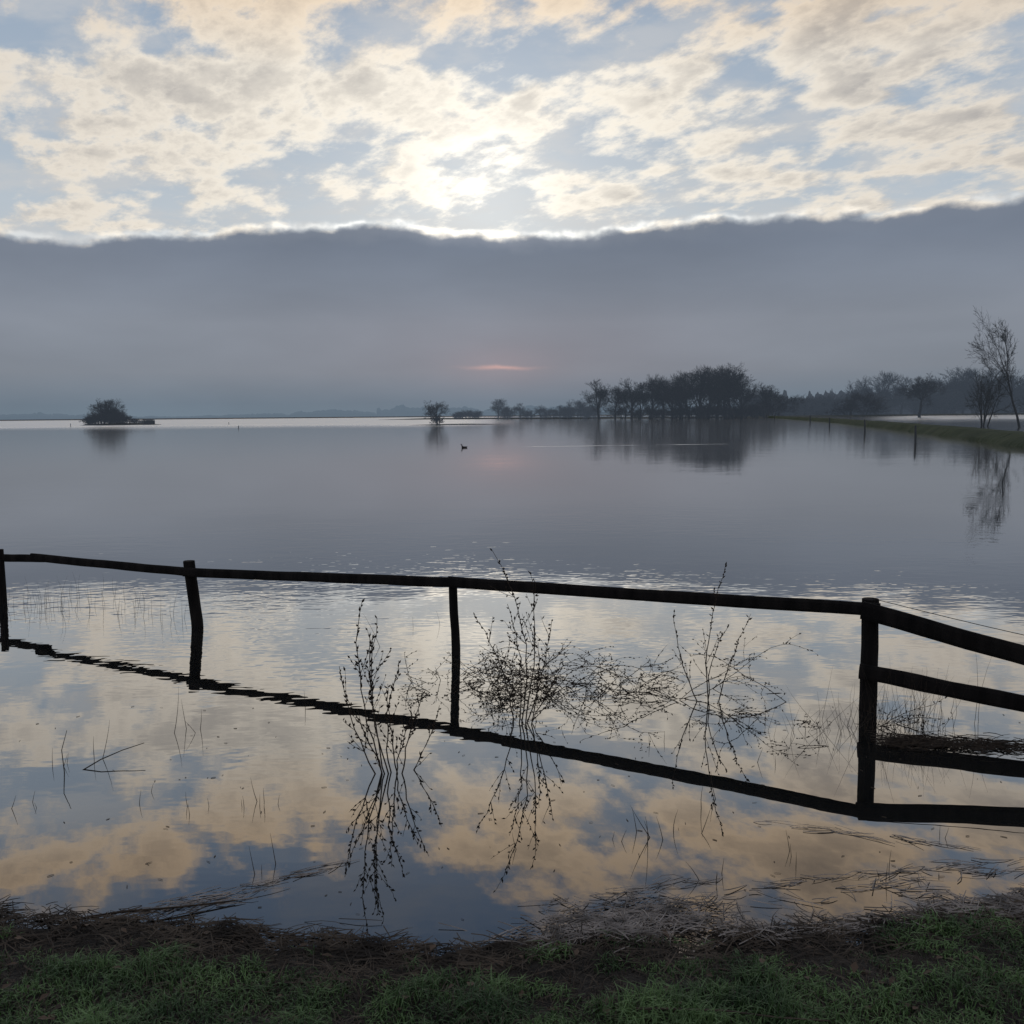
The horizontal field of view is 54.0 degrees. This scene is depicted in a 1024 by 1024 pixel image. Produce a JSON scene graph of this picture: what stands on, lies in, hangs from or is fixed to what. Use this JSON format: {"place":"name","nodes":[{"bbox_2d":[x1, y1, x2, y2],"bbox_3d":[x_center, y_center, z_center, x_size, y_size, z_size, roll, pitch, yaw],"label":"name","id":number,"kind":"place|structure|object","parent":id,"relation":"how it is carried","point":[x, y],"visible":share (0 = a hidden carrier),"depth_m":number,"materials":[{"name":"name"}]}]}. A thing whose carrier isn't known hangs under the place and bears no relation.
{"place":"outdoors","nodes":[
{"label":"outdoors","id":0,"kind":"place"},
{"bbox_2d":[90,423,160,424],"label":"island terrain","id":1,"kind":"structure","parent":0,"point":[126,424],"depth_m":271.79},
{"bbox_2d":[82,410,114,424],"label":"bush","id":2,"kind":"object","parent":1,"relation":"on","point":[96,416],"visible":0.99,"depth_m":271.62,"materials":[{"name":"grey plant"}]},
{"bbox_2d":[88,399,120,422],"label":"tree","id":3,"kind":"object","parent":1,"relation":"on","point":[96,408],"visible":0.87,"depth_m":273.02,"materials":[{"name":"grey plant"}]},
{"bbox_2d":[97,399,125,420],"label":"tree","id":4,"kind":"object","parent":1,"relation":"on","point":[111,404],"visible":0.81,"depth_m":273.89,"materials":[{"name":"grey plant"}]},
{"bbox_2d":[100,408,128,422],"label":"bush","id":5,"kind":"object","parent":1,"relation":"on","point":[107,413],"visible":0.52,"depth_m":273.26,"materials":[{"name":"grey plant"}]},
{"bbox_2d":[102,412,129,423],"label":"bush","id":6,"kind":"object","parent":1,"relation":"on","point":[117,417],"visible":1,"depth_m":271.66,"materials":[{"name":"grey plant"}]},
{"bbox_2d":[0,415,1023,958],"bbox_3d":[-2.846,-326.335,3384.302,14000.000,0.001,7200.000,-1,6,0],"label":"water","id":7,"kind":"structure","parent":0,"point":[824,511],"depth_m":7.49,"materials":[{"name":"liquid"}]},
{"bbox_2d":[83,743,142,769],"bbox_3d":[-2.232,1.367,5.536,0.408,0.115,0.019,-5,7,-38],"label":"stick","id":8,"kind":"object","parent":7,"relation":"on","point":[110,755],"visible":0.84,"depth_m":5.54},
{"bbox_2d":[59,900,234,923],"bbox_3d":[-1.395,1.528,3.856,0.641,0.030,0.025,-2,6,-14],"label":"stick","id":9,"kind":"object","parent":7,"relation":"on","point":[126,911],"visible":0.97,"depth_m":3.84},
{"bbox_2d":[0,894,437,958],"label":"floating straw","id":10,"kind":"object","parent":7,"relation":"on","point":[265,928],"visible":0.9,"depth_m":3.76,"materials":[{"name":"brown plant"}]},
{"bbox_2d":[339,598,440,774],"bbox_3d":[-0.648,0.983,5.320,0.534,1.072,0.210,-1,6,0],"label":"weed plant","id":11,"kind":"object","parent":7,"relation":"in","point":[371,685],"visible":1,"depth_m":5.32,"materials":[{"name":"plant"}]},
{"bbox_2d":[426,424,483,424],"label":"reed islet","id":12,"kind":"object","parent":7,"relation":"on","point":[455,424],"visible":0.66,"depth_m":196.95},
{"bbox_2d":[421,400,449,423],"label":"tree","id":13,"kind":"object","parent":12,"relation":"on","point":[433,411],"visible":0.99,"depth_m":196.76,"materials":[{"name":"grey plant"}]},
{"bbox_2d":[429,414,444,424],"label":"bush","id":14,"kind":"object","parent":12,"relation":"on","point":[434,419],"visible":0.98,"depth_m":196.80,"materials":[{"name":"grey plant"}]},
{"bbox_2d":[397,651,535,695],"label":"bramble","id":15,"kind":"object","parent":7,"relation":"in","point":[475,682],"visible":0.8,"depth_m":7.08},
{"bbox_2d":[400,633,613,699],"bbox_3d":[-0.058,1.064,7.011,1.536,0.452,0.853,-1,6,0],"label":"bramble","id":16,"kind":"object","parent":7,"relation":"in","point":[508,672],"visible":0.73,"depth_m":7.01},
{"bbox_2d":[473,548,563,724],"bbox_3d":[0.043,0.817,6.207,0.555,1.218,0.288,-1,6,0],"label":"weed plant","id":17,"kind":"object","parent":7,"relation":"in","point":[534,645],"visible":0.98,"depth_m":6.20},
{"bbox_2d":[118,820,1023,917],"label":"drifting straw","id":18,"kind":"object","parent":7,"relation":"on","point":[304,874],"visible":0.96,"depth_m":4.09,"materials":[{"name":"plant"}]},
{"bbox_2d":[456,624,690,699],"bbox_3d":[0.458,1.052,7.011,1.658,0.480,0.864,-3,6,-22],"label":"bramble","id":19,"kind":"object","parent":7,"relation":"in","point":[553,675],"visible":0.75,"depth_m":6.99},
{"bbox_2d":[481,639,701,702],"bbox_3d":[0.610,1.073,6.785,1.544,0.458,0.928,-2,6,-14],"label":"bramble","id":20,"kind":"object","parent":7,"relation":"in","point":[587,665],"visible":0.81,"depth_m":6.85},
{"bbox_2d":[438,885,784,952],"bbox_3d":[0.434,1.516,3.753,1.337,0.062,0.478,-3,6,-20],"label":"floating straw","id":21,"kind":"object","parent":7,"relation":"on","point":[631,919],"visible":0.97,"depth_m":3.78,"materials":[{"name":"plant"}]},
{"bbox_2d":[632,408,647,418],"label":"bush","id":22,"kind":"object","parent":7,"relation":"on","point":[638,412],"visible":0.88,"depth_m":356.50,"materials":[{"name":"grey plant"}]},
{"bbox_2d":[651,408,670,418],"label":"bush","id":23,"kind":"object","parent":7,"relation":"on","point":[662,411],"visible":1,"depth_m":349.45,"materials":[{"name":"grey plant"}]},
{"bbox_2d":[583,633,817,726],"bbox_3d":[1.242,1.046,6.721,1.458,0.504,0.991,3,7,33],"label":"bramble","id":24,"kind":"object","parent":7,"relation":"in","point":[739,708],"visible":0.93,"depth_m":6.70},
{"bbox_2d":[672,562,751,701],"bbox_3d":[1.320,0.847,6.635,0.524,1.055,0.179,1,6,11],"label":"weed plant","id":25,"kind":"object","parent":7,"relation":"in","point":[720,640],"visible":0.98,"depth_m":6.62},
{"bbox_2d":[681,639,785,738],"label":"bramble","id":26,"kind":"object","parent":7,"relation":"in","point":[699,653],"visible":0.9,"depth_m":6.69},
{"bbox_2d":[463,857,1023,951],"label":"floating straw","id":27,"kind":"object","parent":7,"relation":"on","point":[1005,906],"visible":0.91,"depth_m":3.79,"materials":[{"name":"plant"}]},
{"bbox_2d":[768,693,864,739],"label":"reed tuft","id":28,"kind":"object","parent":7,"relation":"in","point":[806,720],"visible":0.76,"depth_m":5.97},
{"bbox_2d":[788,667,926,743],"bbox_3d":[2.075,1.194,6.007,0.666,0.388,0.757,4,7,39],"label":"reed tuft","id":29,"kind":"object","parent":7,"relation":"in","point":[867,713],"visible":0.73,"depth_m":6.02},
{"bbox_2d":[767,697,948,749],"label":"tuft","id":30,"kind":"object","parent":7,"relation":"in","point":[872,724],"visible":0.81,"depth_m":6.05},
{"bbox_2d":[850,665,968,731],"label":"reed tuft","id":31,"kind":"object","parent":7,"relation":"in","point":[924,720],"visible":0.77,"depth_m":6.04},
{"bbox_2d":[866,730,1023,755],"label":"drifting straw","id":32,"kind":"object","parent":7,"relation":"on","point":[901,741],"visible":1,"depth_m":5.72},
{"bbox_2d":[0,414,1023,1023],"bbox_3d":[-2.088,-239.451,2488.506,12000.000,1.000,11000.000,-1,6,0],"label":"ground","id":33,"kind":"structure","parent":0,"point":[532,968],"depth_m":3.34,"materials":[{"name":"plant"}]},
{"bbox_2d":[0,409,376,419],"bbox_3d":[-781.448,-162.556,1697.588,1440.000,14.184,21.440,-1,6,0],"label":"distant woodland","id":34,"kind":"object","parent":33,"relation":"on","point":[317,413],"visible":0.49,"depth_m":1692.46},
{"bbox_2d":[2,913,995,1023],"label":"fallen leaves","id":35,"kind":"object","parent":33,"relation":"on","point":[854,966],"visible":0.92,"depth_m":3.29,"materials":[{"name":"brown plant"}]},
{"bbox_2d":[0,883,1023,1023],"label":"dead grass","id":36,"kind":"structure","parent":33,"relation":"on","point":[473,958],"depth_m":3.34,"materials":[{"name":"plant"}]},
{"bbox_2d":[0,903,1023,1023],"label":"grass","id":37,"kind":"structure","parent":33,"relation":"on","point":[687,1002],"depth_m":3.16,"materials":[{"name":"plant"}]},
{"bbox_2d":[636,1007,828,1020],"bbox_3d":[0.652,1.488,2.980,0.564,0.025,0.022,0,6,6],"label":"stick","id":38,"kind":"object","parent":37,"relation":"on","point":[662,1008],"visible":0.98,"depth_m":2.98,"materials":[{"name":"wood"}]},
{"bbox_2d":[0,890,1023,1023],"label":"plant litter","id":39,"kind":"object","parent":33,"relation":"on","point":[370,952],"visible":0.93,"depth_m":3.57,"materials":[{"name":"brown plant"}]},
{"bbox_2d":[0,549,1023,711],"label":"wooden fence","id":40,"kind":"object","parent":33,"relation":"on","point":[872,612],"visible":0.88,"depth_m":6.72,"materials":[{"name":"brown wood"}]},
{"bbox_2d":[377,403,737,416],"bbox_3d":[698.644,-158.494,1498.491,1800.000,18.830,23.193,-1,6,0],"label":"distant woodland","id":41,"kind":"object","parent":33,"relation":"on","point":[400,410],"visible":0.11,"depth_m":1493.89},
{"bbox_2d":[557,406,576,417],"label":"bush","id":42,"kind":"object","parent":33,"relation":"on","point":[566,414],"visible":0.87,"depth_m":412.15,"materials":[{"name":"grey plant"}]},
{"bbox_2d":[577,407,602,418],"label":"bush","id":43,"kind":"object","parent":33,"relation":"on","point":[589,412],"visible":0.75,"depth_m":395.87,"materials":[{"name":"grey plant"}]},
{"bbox_2d":[579,378,612,418],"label":"tree","id":44,"kind":"object","parent":33,"relation":"on","point":[600,395],"visible":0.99,"depth_m":372.01,"materials":[{"name":"grey plant"}]},
{"bbox_2d":[603,384,631,418],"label":"tree","id":45,"kind":"object","parent":33,"relation":"on","point":[614,392],"visible":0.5,"depth_m":376.07,"materials":[{"name":"grey plant"}]},
{"bbox_2d":[605,404,635,418],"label":"bush","id":46,"kind":"object","parent":33,"relation":"on","point":[619,411],"visible":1,"depth_m":352.30,"materials":[{"name":"grey plant"}]},
{"bbox_2d":[611,378,649,418],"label":"tree","id":47,"kind":"object","parent":33,"relation":"on","point":[638,398],"visible":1,"depth_m":365.83,"materials":[{"name":"grey plant"}]},
{"bbox_2d":[639,405,660,418],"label":"bush","id":48,"kind":"object","parent":33,"relation":"on","point":[649,411],"visible":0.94,"depth_m":351.42,"materials":[{"name":"grey plant"}]},
{"bbox_2d":[638,378,670,418],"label":"tree","id":49,"kind":"object","parent":33,"relation":"on","point":[654,401],"visible":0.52,"depth_m":366.95,"materials":[{"name":"grey plant"}]},
{"bbox_2d":[643,374,680,418],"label":"tree","id":50,"kind":"object","parent":33,"relation":"on","point":[658,387],"visible":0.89,"depth_m":361.62,"materials":[{"name":"grey plant"}]},
{"bbox_2d":[665,405,690,418],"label":"bush","id":51,"kind":"object","parent":33,"relation":"on","point":[682,412],"visible":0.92,"depth_m":354.47,"materials":[{"name":"grey plant"}]},
{"bbox_2d":[658,371,699,417],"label":"tree","id":52,"kind":"object","parent":33,"relation":"on","point":[684,404],"visible":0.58,"depth_m":353.15,"materials":[{"name":"grey plant"}]},
{"bbox_2d":[662,374,702,417],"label":"tree","id":53,"kind":"object","parent":33,"relation":"on","point":[674,392],"visible":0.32,"depth_m":359.04,"materials":[{"name":"grey plant"}]},
{"bbox_2d":[671,406,693,417],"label":"bush","id":54,"kind":"object","parent":33,"relation":"on","point":[684,413],"visible":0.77,"depth_m":355.29,"materials":[{"name":"grey plant"}]},
{"bbox_2d":[675,366,725,417],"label":"tree","id":55,"kind":"object","parent":33,"relation":"on","point":[692,392],"visible":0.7,"depth_m":346.99,"materials":[{"name":"grey plant"}]},
{"bbox_2d":[695,402,722,417],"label":"bush","id":56,"kind":"object","parent":33,"relation":"on","point":[703,411],"visible":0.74,"depth_m":345.45,"materials":[{"name":"grey plant"}]},
{"bbox_2d":[689,361,748,415],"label":"tree","id":57,"kind":"object","parent":33,"relation":"on","point":[720,382],"visible":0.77,"depth_m":343.15,"materials":[{"name":"grey plant"}]},
{"bbox_2d":[694,365,747,417],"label":"tree","id":58,"kind":"object","parent":33,"relation":"on","point":[728,372],"visible":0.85,"depth_m":342.24,"materials":[{"name":"grey plant"}]},
{"bbox_2d":[698,365,750,417],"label":"tree","id":59,"kind":"object","parent":33,"relation":"on","point":[719,368],"visible":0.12,"depth_m":353.05,"materials":[{"name":"grey plant"}]},
{"bbox_2d":[730,374,761,416],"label":"tree","id":60,"kind":"object","parent":33,"relation":"on","point":[749,391],"visible":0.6,"depth_m":346.59,"materials":[{"name":"grey plant"}]},
{"bbox_2d":[734,395,768,415],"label":"bush","id":61,"kind":"object","parent":33,"relation":"on","point":[753,403],"visible":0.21,"depth_m":400.86,"materials":[{"name":"grey plant"}]},
{"bbox_2d":[751,385,781,415],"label":"tree","id":62,"kind":"object","parent":33,"relation":"on","point":[764,394],"visible":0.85,"depth_m":397.16,"materials":[{"name":"grey plant"}]},
{"bbox_2d":[750,399,783,415],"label":"bush","id":63,"kind":"object","parent":33,"relation":"on","point":[772,409],"visible":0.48,"depth_m":398.85,"materials":[{"name":"grey plant"}]},
{"bbox_2d":[761,394,794,415],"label":"bush","id":64,"kind":"object","parent":33,"relation":"on","point":[780,407],"visible":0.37,"depth_m":430.07,"materials":[{"name":"grey plant"}]},
{"bbox_2d":[780,396,806,415],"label":"bush","id":65,"kind":"object","parent":33,"relation":"on","point":[791,406],"visible":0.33,"depth_m":433.99,"materials":[{"name":"grey plant"}]},
{"bbox_2d":[777,394,810,415],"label":"bush","id":66,"kind":"object","parent":33,"relation":"on","point":[791,400],"visible":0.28,"depth_m":433.51,"materials":[{"name":"grey plant"}]},
{"bbox_2d":[843,377,875,398],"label":"tree","id":67,"kind":"object","parent":33,"relation":"on","point":[863,389],"visible":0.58,"depth_m":445.27,"materials":[{"name":"grey plant"}]},
{"bbox_2d":[855,389,903,414],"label":"bush","id":68,"kind":"object","parent":33,"relation":"on","point":[895,403],"visible":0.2,"depth_m":444.37,"materials":[{"name":"grey plant"}]},
{"bbox_2d":[743,386,1022,415],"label":"hazy woodland","id":69,"kind":"object","parent":33,"relation":"on","point":[826,395],"visible":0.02,"depth_m":518.37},
{"bbox_2d":[743,415,1023,446],"bbox_3d":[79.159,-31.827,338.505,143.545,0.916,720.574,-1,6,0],"label":"dike","id":70,"kind":"structure","parent":33,"relation":"on","point":[1006,437],"depth_m":76.37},
{"bbox_2d":[867,370,901,412],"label":"tree","id":71,"kind":"object","parent":33,"relation":"on","point":[878,388],"visible":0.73,"depth_m":444.01,"materials":[{"name":"grey plant"}]},
{"bbox_2d":[887,376,915,413],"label":"tree","id":72,"kind":"object","parent":33,"relation":"on","point":[905,383],"visible":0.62,"depth_m":449.90,"materials":[{"name":"grey plant"}]},
{"bbox_2d":[895,373,947,416],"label":"tree","id":73,"kind":"object","parent":33,"relation":"on","point":[919,390],"visible":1,"depth_m":295.76,"materials":[{"name":"grey plant"}]},
{"bbox_2d":[899,391,953,413],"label":"bush","id":74,"kind":"object","parent":33,"relation":"on","point":[919,400],"visible":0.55,"depth_m":466.42,"materials":[{"name":"grey plant"}]},
{"bbox_2d":[919,375,957,413],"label":"tree","id":75,"kind":"object","parent":33,"relation":"on","point":[941,384],"visible":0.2,"depth_m":473.76,"materials":[{"name":"grey plant"}]},
{"bbox_2d":[911,388,976,413],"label":"bush","id":76,"kind":"object","parent":33,"relation":"on","point":[957,394],"visible":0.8,"depth_m":463.78,"materials":[{"name":"grey plant"}]},
{"bbox_2d":[932,366,974,413],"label":"tree","id":77,"kind":"object","parent":33,"relation":"on","point":[956,387],"visible":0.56,"depth_m":473.17,"materials":[{"name":"grey plant"}]},
{"bbox_2d":[945,370,979,413],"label":"tree","id":78,"kind":"object","parent":33,"relation":"on","point":[966,381],"visible":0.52,"depth_m":472.49,"materials":[{"name":"grey plant"}]},
{"bbox_2d":[948,366,990,413],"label":"tree","id":79,"kind":"object","parent":33,"relation":"on","point":[975,373],"visible":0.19,"depth_m":475.65,"materials":[{"name":"grey plant"}]},
{"bbox_2d":[961,368,1007,407],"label":"tree","id":80,"kind":"object","parent":33,"relation":"on","point":[973,382],"visible":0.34,"depth_m":465.26,"materials":[{"name":"grey plant"}]},
{"bbox_2d":[958,385,1023,413],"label":"bush","id":81,"kind":"object","parent":33,"relation":"on","point":[1007,403],"visible":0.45,"depth_m":460.25,"materials":[{"name":"grey plant"}]},
{"bbox_2d":[964,368,1018,425],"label":"bush","id":82,"kind":"object","parent":33,"relation":"on","point":[987,398],"visible":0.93,"depth_m":120.58,"materials":[{"name":"grey plant"}]},
{"bbox_2d":[965,310,1021,427],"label":"tree","id":83,"kind":"object","parent":33,"relation":"on","point":[1004,337],"visible":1,"depth_m":109.42,"materials":[{"name":"black plant"}]},
{"bbox_2d":[980,386,1023,412],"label":"bush","id":84,"kind":"object","parent":33,"relation":"on","point":[1016,403],"visible":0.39,"depth_m":464.10,"materials":[{"name":"grey plant"}]},
{"bbox_2d":[983,370,1023,412],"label":"tree","id":85,"kind":"object","parent":33,"relation":"on","point":[1022,383],"visible":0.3,"depth_m":463.81,"materials":[{"name":"grey plant"}]},
{"bbox_2d":[1008,375,1023,400],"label":"tree","id":86,"kind":"object","parent":33,"relation":"on","point":[1018,385],"visible":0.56,"depth_m":466.80,"materials":[{"name":"grey plant"}]},
{"bbox_2d":[0,0,1023,416],"label":"sky","id":87,"kind":"structure","parent":0,"point":[208,207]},
{"bbox_2d":[37,705,1020,919],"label":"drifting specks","id":88,"kind":"object","parent":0,"point":[551,800],"visible":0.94,"depth_m":4.78,"materials":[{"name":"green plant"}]},
{"bbox_2d":[386,413,1023,419],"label":"spit of land","id":89,"kind":"object","parent":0,"point":[736,417],"visible":0.57,"depth_m":408.34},
{"bbox_2d":[450,411,464,418],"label":"bush","id":90,"kind":"object","parent":89,"relation":"on","point":[457,415],"visible":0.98,"depth_m":447.63,"materials":[{"name":"grey plant"}]},
{"bbox_2d":[468,410,484,417],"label":"bush","id":91,"kind":"object","parent":89,"relation":"on","point":[476,414],"visible":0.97,"depth_m":446.77,"materials":[{"name":"grey plant"}]},
{"bbox_2d":[490,399,507,418],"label":"tree","id":92,"kind":"object","parent":89,"relation":"on","point":[495,408],"visible":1,"depth_m":425.93,"materials":[{"name":"grey plant"}]},
{"bbox_2d":[500,405,515,418],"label":"bush","id":93,"kind":"object","parent":89,"relation":"on","point":[509,412],"visible":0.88,"depth_m":432.23,"materials":[{"name":"grey plant"}]},
{"bbox_2d":[512,403,527,417],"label":"tree","id":94,"kind":"object","parent":89,"relation":"on","point":[518,409],"visible":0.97,"depth_m":429.34,"materials":[{"name":"grey plant"}]},
{"bbox_2d":[518,410,536,418],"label":"bush","id":95,"kind":"object","parent":89,"relation":"on","point":[528,414],"visible":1,"depth_m":427.47,"materials":[{"name":"grey plant"}]},
{"bbox_2d":[537,408,559,418],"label":"bush","id":96,"kind":"object","parent":89,"relation":"on","point":[545,414],"visible":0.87,"depth_m":421.63,"materials":[{"name":"grey plant"}]},
{"bbox_2d":[550,405,579,418],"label":"bush","id":97,"kind":"object","parent":89,"relation":"on","point":[560,408],"visible":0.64,"depth_m":416.56,"materials":[{"name":"grey plant"}]},
{"bbox_2d":[566,398,588,417],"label":"tree","id":98,"kind":"object","parent":89,"relation":"on","point":[576,404],"visible":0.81,"depth_m":406.89,"materials":[{"name":"grey plant"}]},
{"bbox_2d":[570,404,592,417],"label":"bush","id":99,"kind":"object","parent":89,"relation":"on","point":[579,412],"visible":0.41,"depth_m":402.81,"materials":[{"name":"grey plant"}]},
{"bbox_2d":[624,382,655,418],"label":"tree","id":100,"kind":"object","parent":89,"relation":"on","point":[640,404],"visible":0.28,"depth_m":370.91,"materials":[{"name":"grey plant"}]},
{"bbox_2d":[693,367,718,405],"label":"tree","id":101,"kind":"object","parent":89,"relation":"on","point":[712,404],"visible":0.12,"depth_m":358.89,"materials":[{"name":"grey plant"}]},
{"bbox_2d":[812,391,853,414],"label":"bush","id":102,"kind":"object","parent":89,"relation":"on","point":[829,400],"visible":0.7,"depth_m":398.75,"materials":[{"name":"grey plant"}]},
{"bbox_2d":[832,398,863,414],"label":"bush","id":103,"kind":"object","parent":89,"relation":"on","point":[850,403],"visible":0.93,"depth_m":394.95,"materials":[{"name":"grey plant"}]},
{"bbox_2d":[845,399,873,414],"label":"bush","id":104,"kind":"object","parent":89,"relation":"on","point":[857,413],"visible":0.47,"depth_m":399.35,"materials":[{"name":"grey plant"}]},
{"bbox_2d":[842,390,890,414],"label":"bush","id":105,"kind":"object","parent":89,"relation":"on","point":[870,403],"visible":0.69,"depth_m":398.19,"materials":[{"name":"grey plant"}]},
{"bbox_2d":[859,394,896,414],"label":"bush","id":106,"kind":"object","parent":89,"relation":"on","point":[887,406],"visible":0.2,"depth_m":415.42,"materials":[{"name":"grey plant"}]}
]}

